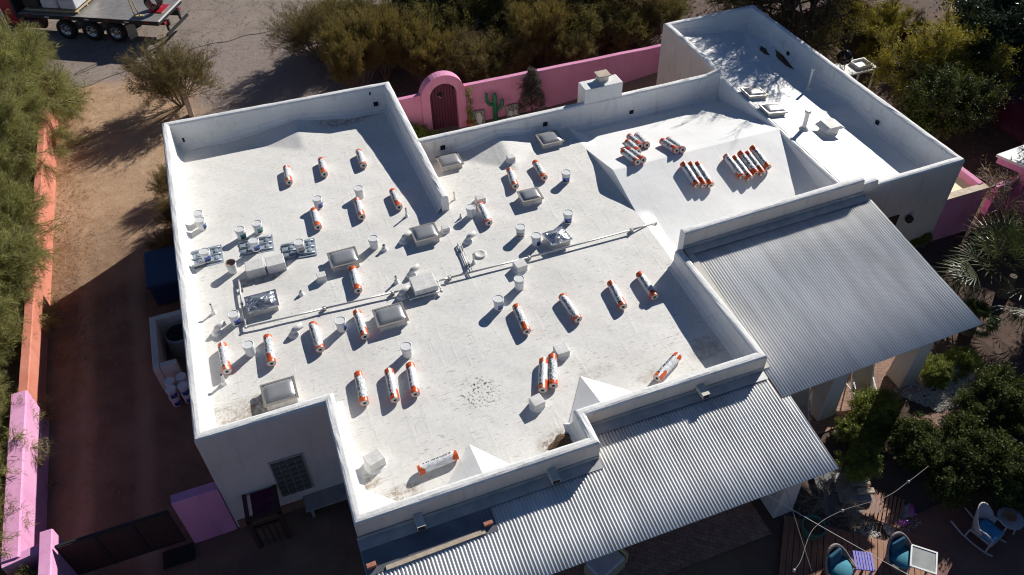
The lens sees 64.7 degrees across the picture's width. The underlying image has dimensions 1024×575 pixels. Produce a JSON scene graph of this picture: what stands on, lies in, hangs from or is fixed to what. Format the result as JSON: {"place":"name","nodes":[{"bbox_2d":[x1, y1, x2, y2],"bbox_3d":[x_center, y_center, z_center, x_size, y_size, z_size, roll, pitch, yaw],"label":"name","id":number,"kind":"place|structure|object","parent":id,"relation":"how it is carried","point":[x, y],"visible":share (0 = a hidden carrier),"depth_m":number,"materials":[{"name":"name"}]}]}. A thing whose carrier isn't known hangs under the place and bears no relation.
{"place":"outdoors","nodes":[
{"label":"outdoors","id":0,"kind":"place"},
{"bbox_2d":[6,0,391,91],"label":"road","id":1,"kind":"structure","parent":0,"point":[93,61],"depth_m":42.34,"materials":[{"name":"grey asphalt"}]},
{"bbox_2d":[0,0,188,41],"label":"flatbed truck","id":2,"kind":"object","parent":1,"relation":"on","point":[116,15],"visible":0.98,"depth_m":41.48,"materials":[{"name":"metal"}]},
{"bbox_2d":[57,0,90,12],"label":"wrapped pallet","id":3,"kind":"object","parent":2,"relation":"on","point":[71,6],"visible":1,"depth_m":41.20,"materials":[{"name":"beige plastic"}]},
{"bbox_2d":[0,0,1023,574],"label":"ground","id":4,"kind":"structure","parent":0,"point":[324,542],"depth_m":26.62,"materials":[{"name":"brown soil"}]},
{"bbox_2d":[0,284,37,380],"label":"feathery tree","id":5,"kind":"object","parent":4,"relation":"on","point":[7,336],"visible":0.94,"depth_m":25.40,"materials":[{"name":"green plant"}]},
{"bbox_2d":[0,476,37,574],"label":"feathery tree","id":6,"kind":"object","parent":4,"relation":"on","point":[1,519],"visible":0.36,"depth_m":20.74,"materials":[{"name":"green plant"}]},
{"bbox_2d":[1,544,38,574],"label":"garden wall","id":7,"kind":"structure","parent":4,"relation":"on","point":[29,556],"depth_m":20.01,"materials":[{"name":"pink paint"}]},
{"bbox_2d":[0,390,48,563],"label":"garden wall","id":8,"kind":"structure","parent":4,"relation":"on","point":[29,486],"depth_m":22.00,"materials":[{"name":"pink paint"}]},
{"bbox_2d":[0,371,56,501],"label":"feathery tree","id":9,"kind":"object","parent":4,"relation":"on","point":[4,416],"visible":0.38,"depth_m":22.96,"materials":[{"name":"green plant"}]},
{"bbox_2d":[0,9,60,80],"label":"feathery tree","id":10,"kind":"object","parent":4,"relation":"on","point":[24,32],"visible":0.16,"depth_m":37.00,"materials":[{"name":"green plant"}]},
{"bbox_2d":[0,189,65,349],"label":"feathery tree","id":11,"kind":"object","parent":4,"relation":"on","point":[15,264],"visible":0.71,"depth_m":26.75,"materials":[{"name":"green plant"}]},
{"bbox_2d":[0,167,66,241],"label":"feathery tree","id":12,"kind":"object","parent":4,"relation":"on","point":[22,200],"visible":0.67,"depth_m":29.15,"materials":[{"name":"green plant"}]},
{"bbox_2d":[0,85,72,189],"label":"feathery tree","id":13,"kind":"object","parent":4,"relation":"on","point":[15,133],"visible":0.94,"depth_m":31.42,"materials":[{"name":"green plant"}]},
{"bbox_2d":[18,81,58,411],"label":"garden wall","id":14,"kind":"structure","parent":4,"relation":"on","point":[33,372],"depth_m":26.90,"materials":[{"name":"orange paint"}]},
{"bbox_2d":[0,23,92,167],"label":"feathery tree","id":15,"kind":"object","parent":4,"relation":"on","point":[20,65],"visible":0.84,"depth_m":34.57,"materials":[{"name":"green plant"}]},
{"bbox_2d":[38,529,76,574],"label":"garden wall","id":16,"kind":"structure","parent":4,"relation":"on","point":[51,560],"depth_m":19.99,"materials":[{"name":"pink paint"}]},
{"bbox_2d":[50,100,135,368],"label":"dry weeds","id":17,"kind":"object","parent":4,"relation":"on","point":[73,245],"visible":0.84,"depth_m":30.40,"materials":[{"name":"beige plant"}]},
{"bbox_2d":[54,510,185,574],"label":"drive gate","id":18,"kind":"structure","parent":4,"relation":"on","point":[116,544],"depth_m":20.73,"materials":[{"name":"brown metal"}]},
{"bbox_2d":[48,90,197,534],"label":"yard stones","id":19,"kind":"object","parent":4,"relation":"on","point":[106,327],"visible":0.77,"depth_m":26.97,"materials":[{"name":"brown gravel"}]},
{"bbox_2d":[143,162,169,202],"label":"creosote bush","id":20,"kind":"object","parent":4,"relation":"on","point":[162,183],"visible":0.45,"depth_m":31.72,"materials":[{"name":"green plant"}]},
{"bbox_2d":[142,224,173,250],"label":"creosote bush","id":21,"kind":"object","parent":4,"relation":"on","point":[167,238],"visible":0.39,"depth_m":29.05,"materials":[{"name":"green plant"}]},
{"bbox_2d":[150,195,171,229],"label":"creosote bush","id":22,"kind":"object","parent":4,"relation":"on","point":[166,212],"visible":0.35,"depth_m":30.45,"materials":[{"name":"green plant"}]},
{"bbox_2d":[143,245,179,305],"bbox_3d":[-12.154,-0.398,28.383,1.210,1.045,1.900,-16,46,-14],"label":"refuse bin","id":23,"kind":"object","parent":4,"relation":"on","point":[161,279],"visible":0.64,"depth_m":27.87,"materials":[{"name":"blue plastic"}]},
{"bbox_2d":[149,309,181,388],"bbox_3d":[-10.673,1.891,26.099,1.600,1.000,2.355,-16,46,-14],"label":"unit enclosure","id":24,"kind":"object","parent":4,"relation":"on","point":[163,367],"visible":0.59,"depth_m":25.74,"materials":[{"name":"beige paint"}]},
{"bbox_2d":[114,29,231,114],"bbox_3d":[-15.233,-9.569,36.038,4.514,3.619,4.696,-34,53,-29],"label":"creosote bush","id":25,"kind":"object","parent":4,"relation":"on","point":[168,80],"visible":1,"depth_m":35.74,"materials":[{"name":"green plant"}]},
{"bbox_2d":[165,324,185,357],"bbox_3d":[-10.794,1.731,26.399,0.840,0.810,0.840,-16,46,-14],"label":"cooling unit","id":26,"kind":"object","parent":4,"relation":"on","point":[174,337],"visible":0.69,"depth_m":26.10,"materials":[{"name":"grey metal"}]},
{"bbox_2d":[163,542,194,568],"bbox_3d":[-8.843,7.117,21.448,0.800,0.052,0.500,-16,46,-14],"label":"door mat","id":27,"kind":"object","parent":4,"relation":"on","point":[178,555],"depth_m":21.42,"materials":[{"name":"black rubber"}]},
{"bbox_2d":[170,481,237,542],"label":"garden wall","id":28,"kind":"structure","parent":4,"relation":"on","point":[203,512],"depth_m":21.00,"materials":[{"name":"pink paint"}]},
{"bbox_2d":[257,0,361,62],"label":"creosote bush","id":29,"kind":"object","parent":4,"relation":"on","point":[298,30],"visible":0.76,"depth_m":38.27,"materials":[{"name":"green plant"}]},
{"bbox_2d":[303,483,348,517],"bbox_3d":[-5.031,5.882,22.284,1.300,0.480,0.500,-16,46,-14],"label":"bench","id":30,"kind":"object","parent":4,"relation":"on","point":[314,501],"visible":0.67,"depth_m":22.08,"materials":[{"name":"wood"}]},
{"bbox_2d":[309,11,396,87],"bbox_3d":[-7.271,-10.296,36.296,3.414,3.965,3.774,16,47,17],"label":"broom bush","id":31,"kind":"object","parent":4,"relation":"on","point":[347,55],"visible":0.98,"depth_m":35.64,"materials":[{"name":"green plant"}]},
{"bbox_2d":[331,0,419,79],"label":"broom bush","id":32,"kind":"object","parent":4,"relation":"on","point":[388,20],"visible":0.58,"depth_m":36.49,"materials":[{"name":"green plant"}]},
{"bbox_2d":[397,93,423,128],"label":"garden wall","id":33,"kind":"structure","parent":4,"relation":"on","point":[411,106],"depth_m":34.23,"materials":[{"name":"pink paint"}]},
{"bbox_2d":[384,16,456,84],"bbox_3d":[-4.180,-10.589,36.861,3.282,3.448,2.968,24,50,23],"label":"broom bush","id":34,"kind":"object","parent":4,"relation":"on","point":[421,59],"visible":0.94,"depth_m":36.23,"materials":[{"name":"green plant"}]},
{"bbox_2d":[380,0,481,67],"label":"desert bush","id":35,"kind":"object","parent":4,"relation":"on","point":[442,17],"visible":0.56,"depth_m":38.19,"materials":[{"name":"green plant"}]},
{"bbox_2d":[419,70,467,130],"bbox_3d":[-2.972,-7.968,34.727,1.960,2.760,0.420,-16,46,-14],"label":"arched gateway","id":36,"kind":"object","parent":4,"relation":"on","point":[443,99],"visible":0.98,"depth_m":34.60,"materials":[{"name":"pink paint"}]},
{"bbox_2d":[433,17,511,82],"bbox_3d":[-2.137,-10.575,37.062,3.829,3.070,3.984,-19,47,-16],"label":"creosote bush","id":37,"kind":"object","parent":4,"relation":"on","point":[457,64],"visible":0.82,"depth_m":36.63,"materials":[{"name":"green plant"}]},
{"bbox_2d":[463,44,521,82],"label":"desert bush","id":38,"kind":"object","parent":4,"relation":"on","point":[503,70],"visible":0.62,"depth_m":36.43,"materials":[{"name":"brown plant"}]},
{"bbox_2d":[457,0,535,38],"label":"desert bush","id":39,"kind":"object","parent":4,"relation":"on","point":[494,15],"visible":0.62,"depth_m":39.01,"materials":[{"name":"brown plant"}]},
{"bbox_2d":[472,24,543,72],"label":"desert bush","id":40,"kind":"object","parent":4,"relation":"on","point":[522,52],"visible":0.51,"depth_m":36.97,"materials":[{"name":"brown plant"}]},
{"bbox_2d":[516,66,547,113],"bbox_3d":[0.861,-8.614,35.455,1.516,2.402,1.450,-11,46,-10],"label":"conical tree","id":41,"kind":"object","parent":4,"relation":"on","point":[535,83],"visible":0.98,"depth_m":35.23,"materials":[{"name":"green plant"}]},
{"bbox_2d":[502,0,576,67],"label":"broom bush","id":42,"kind":"object","parent":4,"relation":"on","point":[531,22],"visible":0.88,"depth_m":37.00,"materials":[{"name":"green plant"}]},
{"bbox_2d":[534,23,603,66],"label":"desert bush","id":43,"kind":"object","parent":4,"relation":"on","point":[578,47],"visible":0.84,"depth_m":37.19,"materials":[{"name":"green plant"}]},
{"bbox_2d":[162,5,982,574],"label":"house","id":44,"kind":"structure","parent":4,"relation":"on","point":[802,263],"depth_m":23.08,"materials":[{"name":"white paint"}]},
{"bbox_2d":[191,244,223,268],"bbox_3d":[-9.310,-0.943,24.625,0.955,0.070,0.881,-15,46,-13],"label":"plastic tray","id":45,"kind":"object","parent":44,"relation":"on","point":[216,252],"visible":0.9,"depth_m":24.61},
{"bbox_2d":[218,342,231,374],"bbox_3d":[-7.679,1.883,21.582,0.249,0.250,1.000,-16,48,-14],"label":"membrane roll","id":46,"kind":"object","parent":44,"relation":"on","point":[226,368],"visible":1,"depth_m":21.45,"materials":[{"name":"white plastic"}]},
{"bbox_2d":[239,235,273,256],"bbox_3d":[-7.890,-1.310,24.951,1.019,0.070,0.769,-13,46,-11],"label":"plastic tray","id":47,"kind":"object","parent":44,"relation":"on","point":[266,243],"visible":0.85,"depth_m":24.91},
{"bbox_2d":[268,452,313,496],"bbox_3d":[-5.813,4.958,21.310,0.878,1.591,0.105,-16,46,-14],"label":"window","id":48,"kind":"structure","parent":44,"relation":"in","point":[291,475],"depth_m":21.21,"materials":[{"name":"black glass"}]},
{"bbox_2d":[281,238,316,260],"bbox_3d":[-6.529,-1.183,24.759,1.020,0.070,0.799,-12,46,-10],"label":"plastic tray","id":49,"kind":"object","parent":44,"relation":"on","point":[289,251],"visible":0.93,"depth_m":24.70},
{"bbox_2d":[354,371,368,405],"bbox_3d":[-3.886,2.598,20.853,0.250,0.250,1.000,-13,48,-11],"label":"membrane roll","id":50,"kind":"object","parent":44,"relation":"on","point":[361,388],"visible":1,"depth_m":20.73,"materials":[{"name":"white plastic"}]},
{"bbox_2d":[384,368,399,402],"bbox_3d":[-3.108,2.527,20.910,0.250,0.250,1.000,-12,47,-10],"label":"membrane roll","id":51,"kind":"object","parent":44,"relation":"on","point":[391,385],"visible":1,"depth_m":20.78,"materials":[{"name":"white plastic"}]},
{"bbox_2d":[406,362,419,396],"bbox_3d":[-2.586,2.390,21.034,0.250,0.250,1.000,-10,47,-8],"label":"membrane roll","id":52,"kind":"object","parent":44,"relation":"on","point":[412,380],"visible":1,"depth_m":20.91,"materials":[{"name":"white plastic"}]},
{"bbox_2d":[361,507,498,574],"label":"steel sheet","id":53,"kind":"object","parent":44,"relation":"on","point":[382,556],"visible":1,"depth_m":18.03,"materials":[{"name":"grey metal"}]},
{"bbox_2d":[386,529,485,569],"bbox_3d":[-1.670,5.796,17.876,2.302,0.048,0.100,-16,47,-14],"label":"timber batten","id":54,"kind":"object","parent":53,"relation":"on","point":[434,550],"visible":1,"depth_m":17.86,"materials":[{"name":"weathered pale brown timber"}]},
{"bbox_2d":[417,450,458,474],"bbox_3d":[-1.772,4.184,19.313,1.000,0.250,0.250,-20,48,-17],"label":"membrane roll","id":55,"kind":"object","parent":44,"relation":"on","point":[437,462],"visible":1,"depth_m":19.22,"materials":[{"name":"white plastic"}]},
{"bbox_2d":[538,357,547,392],"bbox_3d":[0.812,2.285,21.092,0.249,0.250,1.000,1,46,3],"label":"membrane roll","id":56,"kind":"object","parent":44,"relation":"on","point":[543,376],"visible":1,"depth_m":20.96,"materials":[{"name":"white plastic"}]},
{"bbox_2d":[548,353,557,388],"bbox_3d":[1.074,2.180,21.190,0.250,0.250,1.000,0,46,1],"label":"membrane roll","id":57,"kind":"object","parent":44,"relation":"on","point":[552,371],"visible":1,"depth_m":21.06,"materials":[{"name":"white plastic"}]},
{"bbox_2d":[653,352,681,381],"bbox_3d":[4.089,2.087,21.240,0.249,0.250,1.000,31,54,28],"label":"membrane roll","id":58,"kind":"object","parent":44,"relation":"on","point":[666,367],"visible":1,"depth_m":21.12,"materials":[{"name":"white plastic"}]},
{"bbox_2d":[535,0,618,52],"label":"desert bush","id":59,"kind":"object","parent":4,"relation":"on","point":[585,12],"visible":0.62,"depth_m":37.80,"materials":[{"name":"green plant"}]},
{"bbox_2d":[463,22,777,119],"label":"garden wall","id":60,"kind":"structure","parent":4,"relation":"on","point":[559,84],"depth_m":36.01,"materials":[{"name":"pink paint"}]},
{"bbox_2d":[593,1,656,54],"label":"desert bush","id":61,"kind":"object","parent":4,"relation":"on","point":[633,27],"visible":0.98,"depth_m":37.88,"materials":[{"name":"green plant"}]},
{"bbox_2d":[595,0,669,29],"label":"creosote bush","id":62,"kind":"object","parent":4,"relation":"on","point":[626,3],"visible":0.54,"depth_m":38.40,"materials":[{"name":"green plant"}]},
{"bbox_2d":[634,0,696,45],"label":"desert bush","id":63,"kind":"object","parent":4,"relation":"on","point":[673,10],"visible":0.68,"depth_m":38.55,"materials":[{"name":"green plant"}]},
{"bbox_2d":[704,0,874,29],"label":"mesquite tree","id":64,"kind":"object","parent":4,"relation":"on","point":[779,9],"visible":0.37,"depth_m":38.42,"materials":[{"name":"green plant"}]},
{"bbox_2d":[717,0,865,64],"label":"mesquite tree","id":65,"kind":"object","parent":4,"relation":"on","point":[808,34],"visible":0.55,"depth_m":34.75,"materials":[{"name":"green plant"}]},
{"bbox_2d":[781,0,851,36],"bbox_3d":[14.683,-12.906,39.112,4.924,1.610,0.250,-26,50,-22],"label":"tree","id":66,"kind":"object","parent":4,"relation":"on","point":[805,11],"depth_m":39.07,"materials":[{"name":"plant"}]},
{"bbox_2d":[783,505,886,556],"bbox_3d":[8.616,6.263,21.815,3.062,0.073,1.363,-16,46,-14],"label":"pebble bed","id":67,"kind":"object","parent":4,"relation":"on","point":[818,513],"visible":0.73,"depth_m":21.78,"materials":[{"name":"grey gravel"}]},
{"bbox_2d":[802,515,826,540],"bbox_3d":[7.948,6.423,21.389,0.640,0.460,0.640,-16,46,-14],"label":"planter pot","id":68,"kind":"object","parent":67,"relation":"on","point":[817,532],"visible":0.92,"depth_m":21.29,"materials":[{"name":"green"}]},
{"bbox_2d":[794,465,877,533],"bbox_3d":[8.860,5.543,21.824,2.370,1.485,1.984,21,49,22],"label":"bare shrub","id":69,"kind":"object","parent":4,"relation":"on","point":[849,510],"visible":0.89,"depth_m":21.71,"materials":[{"name":"brown plant"}]},
{"bbox_2d":[813,467,883,516],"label":"slate steps","id":70,"kind":"structure","parent":4,"relation":"on","point":[862,491],"depth_m":22.08,"materials":[{"name":"grey stone"}]},
{"bbox_2d":[834,438,883,483],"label":"potted bush","id":71,"kind":"object","parent":70,"relation":"on","point":[865,459],"visible":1,"depth_m":21.91,"materials":[{"name":"green plant"}]},
{"bbox_2d":[779,515,932,574],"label":"cedar deck","id":72,"kind":"structure","parent":4,"relation":"on","point":[817,549],"depth_m":21.16,"materials":[{"name":"red wood"}]},
{"bbox_2d":[824,543,855,574],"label":"wicker chair","id":73,"kind":"object","parent":72,"relation":"on","point":[839,560],"visible":1,"depth_m":20.37,"materials":[{"name":"teal fabric"}]},
{"bbox_2d":[850,550,874,574],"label":"side table","id":74,"kind":"object","parent":72,"relation":"on","point":[868,565],"visible":0.93,"depth_m":20.54,"materials":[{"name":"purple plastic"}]},
{"bbox_2d":[884,531,911,573],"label":"wicker chair","id":75,"kind":"object","parent":72,"relation":"on","point":[897,554],"visible":0.99,"depth_m":20.54,"materials":[{"name":"blue fabric"}]},
{"bbox_2d":[905,544,937,574],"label":"glass table","id":76,"kind":"object","parent":72,"relation":"on","point":[923,559],"visible":0.93,"depth_m":20.43,"materials":[{"name":"white glass"}]},
{"bbox_2d":[832,414,885,459],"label":"leafy bush","id":77,"kind":"object","parent":4,"relation":"on","point":[847,426],"visible":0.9,"depth_m":23.11,"materials":[{"name":"green plant"}]},
{"bbox_2d":[844,385,903,440],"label":"leafy bush","id":78,"kind":"object","parent":4,"relation":"on","point":[878,407],"visible":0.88,"depth_m":23.35,"materials":[{"name":"green plant"}]},
{"bbox_2d":[862,487,904,528],"bbox_3d":[10.077,5.967,21.916,0.970,0.040,0.950,19,48,19],"label":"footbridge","id":79,"kind":"object","parent":4,"relation":"on","point":[885,509],"visible":0.92,"depth_m":21.86,"materials":[{"name":"red wood"}]},
{"bbox_2d":[838,0,931,62],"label":"palo verde tree","id":80,"kind":"object","parent":4,"relation":"on","point":[891,15],"visible":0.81,"depth_m":36.92,"materials":[{"name":"green plant"}]},
{"bbox_2d":[878,409,948,473],"bbox_3d":[11.388,4.362,22.744,2.086,1.381,1.818,5,45,7],"label":"leafy bush","id":81,"kind":"object","parent":4,"relation":"on","point":[909,429],"visible":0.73,"depth_m":22.67,"materials":[{"name":"green plant"}]},
{"bbox_2d":[848,0,1023,143],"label":"garden wall","id":82,"kind":"structure","parent":4,"relation":"on","point":[1010,118],"depth_m":33.25,"materials":[{"name":"paint"}]},
{"bbox_2d":[918,353,959,389],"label":"leafy bush","id":83,"kind":"object","parent":4,"relation":"on","point":[935,370],"visible":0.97,"depth_m":24.17,"materials":[{"name":"green plant"}]},
{"bbox_2d":[861,0,1023,106],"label":"palo verde tree","id":84,"kind":"object","parent":4,"relation":"on","point":[947,43],"visible":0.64,"depth_m":32.90,"materials":[{"name":"green plant"}]},
{"bbox_2d":[901,425,991,515],"bbox_3d":[11.825,4.845,22.058,2.272,1.727,2.607,27,51,26],"label":"leafy bush","id":85,"kind":"object","parent":4,"relation":"on","point":[944,481],"visible":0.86,"depth_m":21.58,"materials":[{"name":"green plant"}]},
{"bbox_2d":[891,58,1015,140],"bbox_3d":[17.090,-7.268,31.920,4.225,3.889,4.662,31,53,29],"label":"leafy tree","id":86,"kind":"object","parent":4,"relation":"on","point":[945,101],"visible":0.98,"depth_m":31.00,"materials":[{"name":"green plant"}]},
{"bbox_2d":[929,167,989,241],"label":"pink annexe","id":87,"kind":"structure","parent":4,"relation":"on","point":[968,188],"depth_m":28.17,"materials":[{"name":"paint"}]},
{"bbox_2d":[943,345,985,378],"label":"leafy bush","id":88,"kind":"object","parent":4,"relation":"on","point":[965,356],"visible":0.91,"depth_m":24.44,"materials":[{"name":"green plant"}]},
{"bbox_2d":[918,0,1023,100],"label":"evergreen tree","id":89,"kind":"object","parent":4,"relation":"on","point":[1004,19],"visible":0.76,"depth_m":33.02,"materials":[{"name":"green plant"}]},
{"bbox_2d":[936,403,1022,493],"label":"leafy bush","id":90,"kind":"object","parent":4,"relation":"on","point":[982,434],"visible":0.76,"depth_m":21.86,"materials":[{"name":"green plant"}]},
{"bbox_2d":[937,209,1023,330],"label":"fan palm","id":91,"kind":"object","parent":4,"relation":"on","point":[1004,290],"visible":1,"depth_m":26.16,"materials":[{"name":"green plant"}]},
{"bbox_2d":[961,296,1003,338],"bbox_3d":[14.454,0.969,25.188,1.470,1.306,1.585,-16,46,-14],"label":"fan palm","id":92,"kind":"object","parent":4,"relation":"on","point":[979,309],"visible":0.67,"depth_m":24.88,"materials":[{"name":"green plant"}]},
{"bbox_2d":[946,385,1019,434],"bbox_3d":[13.453,3.619,23.038,1.818,1.381,2.085,10,46,11],"label":"leafy bush","id":93,"kind":"object","parent":4,"relation":"on","point":[968,399],"visible":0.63,"depth_m":22.91,"materials":[{"name":"green plant"}]},
{"bbox_2d":[958,144,1023,265],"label":"bare shrub","id":94,"kind":"object","parent":4,"relation":"on","point":[989,196],"visible":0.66,"depth_m":27.91,"materials":[{"name":"brown plant"}]},
{"bbox_2d":[963,359,1023,440],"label":"leafy bush","id":95,"kind":"object","parent":4,"relation":"on","point":[1002,385],"visible":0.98,"depth_m":22.77,"materials":[{"name":"green plant"}]},
{"bbox_2d":[968,426,1023,513],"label":"leafy bush","id":96,"kind":"object","parent":4,"relation":"on","point":[1014,475],"visible":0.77,"depth_m":21.11,"materials":[{"name":"green plant"}]},
{"bbox_2d":[981,174,1017,214],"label":"garden wall","id":97,"kind":"structure","parent":4,"relation":"on","point":[987,204],"depth_m":29.38,"materials":[{"name":"pink paint"}]},
{"bbox_2d":[996,145,1023,211],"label":"pink pavilion","id":98,"kind":"structure","parent":4,"relation":"on","point":[1013,159],"depth_m":28.62,"materials":[{"name":"white paint"}]},
{"bbox_2d":[551,502,771,574],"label":"patio paving","id":99,"kind":"structure","parent":0,"point":[681,547],"depth_m":21.43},
{"bbox_2d":[584,548,628,574],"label":"cushioned bench","id":100,"kind":"object","parent":99,"relation":"on","point":[612,563],"visible":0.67,"depth_m":20.55,"materials":[{"name":"blue"}]},
{"bbox_2d":[763,356,932,434],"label":"patio paving","id":101,"kind":"structure","parent":0,"point":[882,379],"depth_m":24.47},
{"bbox_2d":[787,387,811,423],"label":"wall","id":102,"kind":"structure","parent":101,"relation":"on","point":[801,398],"depth_m":23.99,"materials":[{"name":"white paint"}]},
{"bbox_2d":[846,364,876,408],"bbox_3d":[10.495,2.952,24.112,0.643,1.046,1.481,5,45,6],"label":"sling recliner","id":103,"kind":"object","parent":101,"relation":"on","point":[863,378],"visible":0.52,"depth_m":24.29,"materials":[{"name":"beige fabric"}]},
{"bbox_2d":[894,365,987,412],"bbox_3d":[12.852,2.969,24.338,2.591,0.313,1.939,-16,46,-14],"label":"pebble bed","id":104,"kind":"object","parent":101,"relation":"on","point":[939,398],"visible":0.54,"depth_m":24.18,"materials":[{"name":"grey gravel"}]},
{"bbox_2d":[877,489,1023,574],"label":"terrace","id":105,"kind":"structure","parent":0,"point":[936,530],"depth_m":21.09,"materials":[{"name":"ceramic"}]},
{"bbox_2d":[950,502,1007,556],"bbox_3d":[12.176,6.092,20.826,0.718,1.103,1.218,-28,51,-24],"label":"rocking chair","id":106,"kind":"object","parent":105,"relation":"on","point":[986,530],"visible":1,"depth_m":20.79,"materials":[{"name":"white wicker"}]},
{"bbox_2d":[997,507,1023,534],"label":"round table","id":107,"kind":"object","parent":105,"relation":"on","point":[1018,524],"visible":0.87,"depth_m":20.81,"materials":[{"name":"blue wicker"}]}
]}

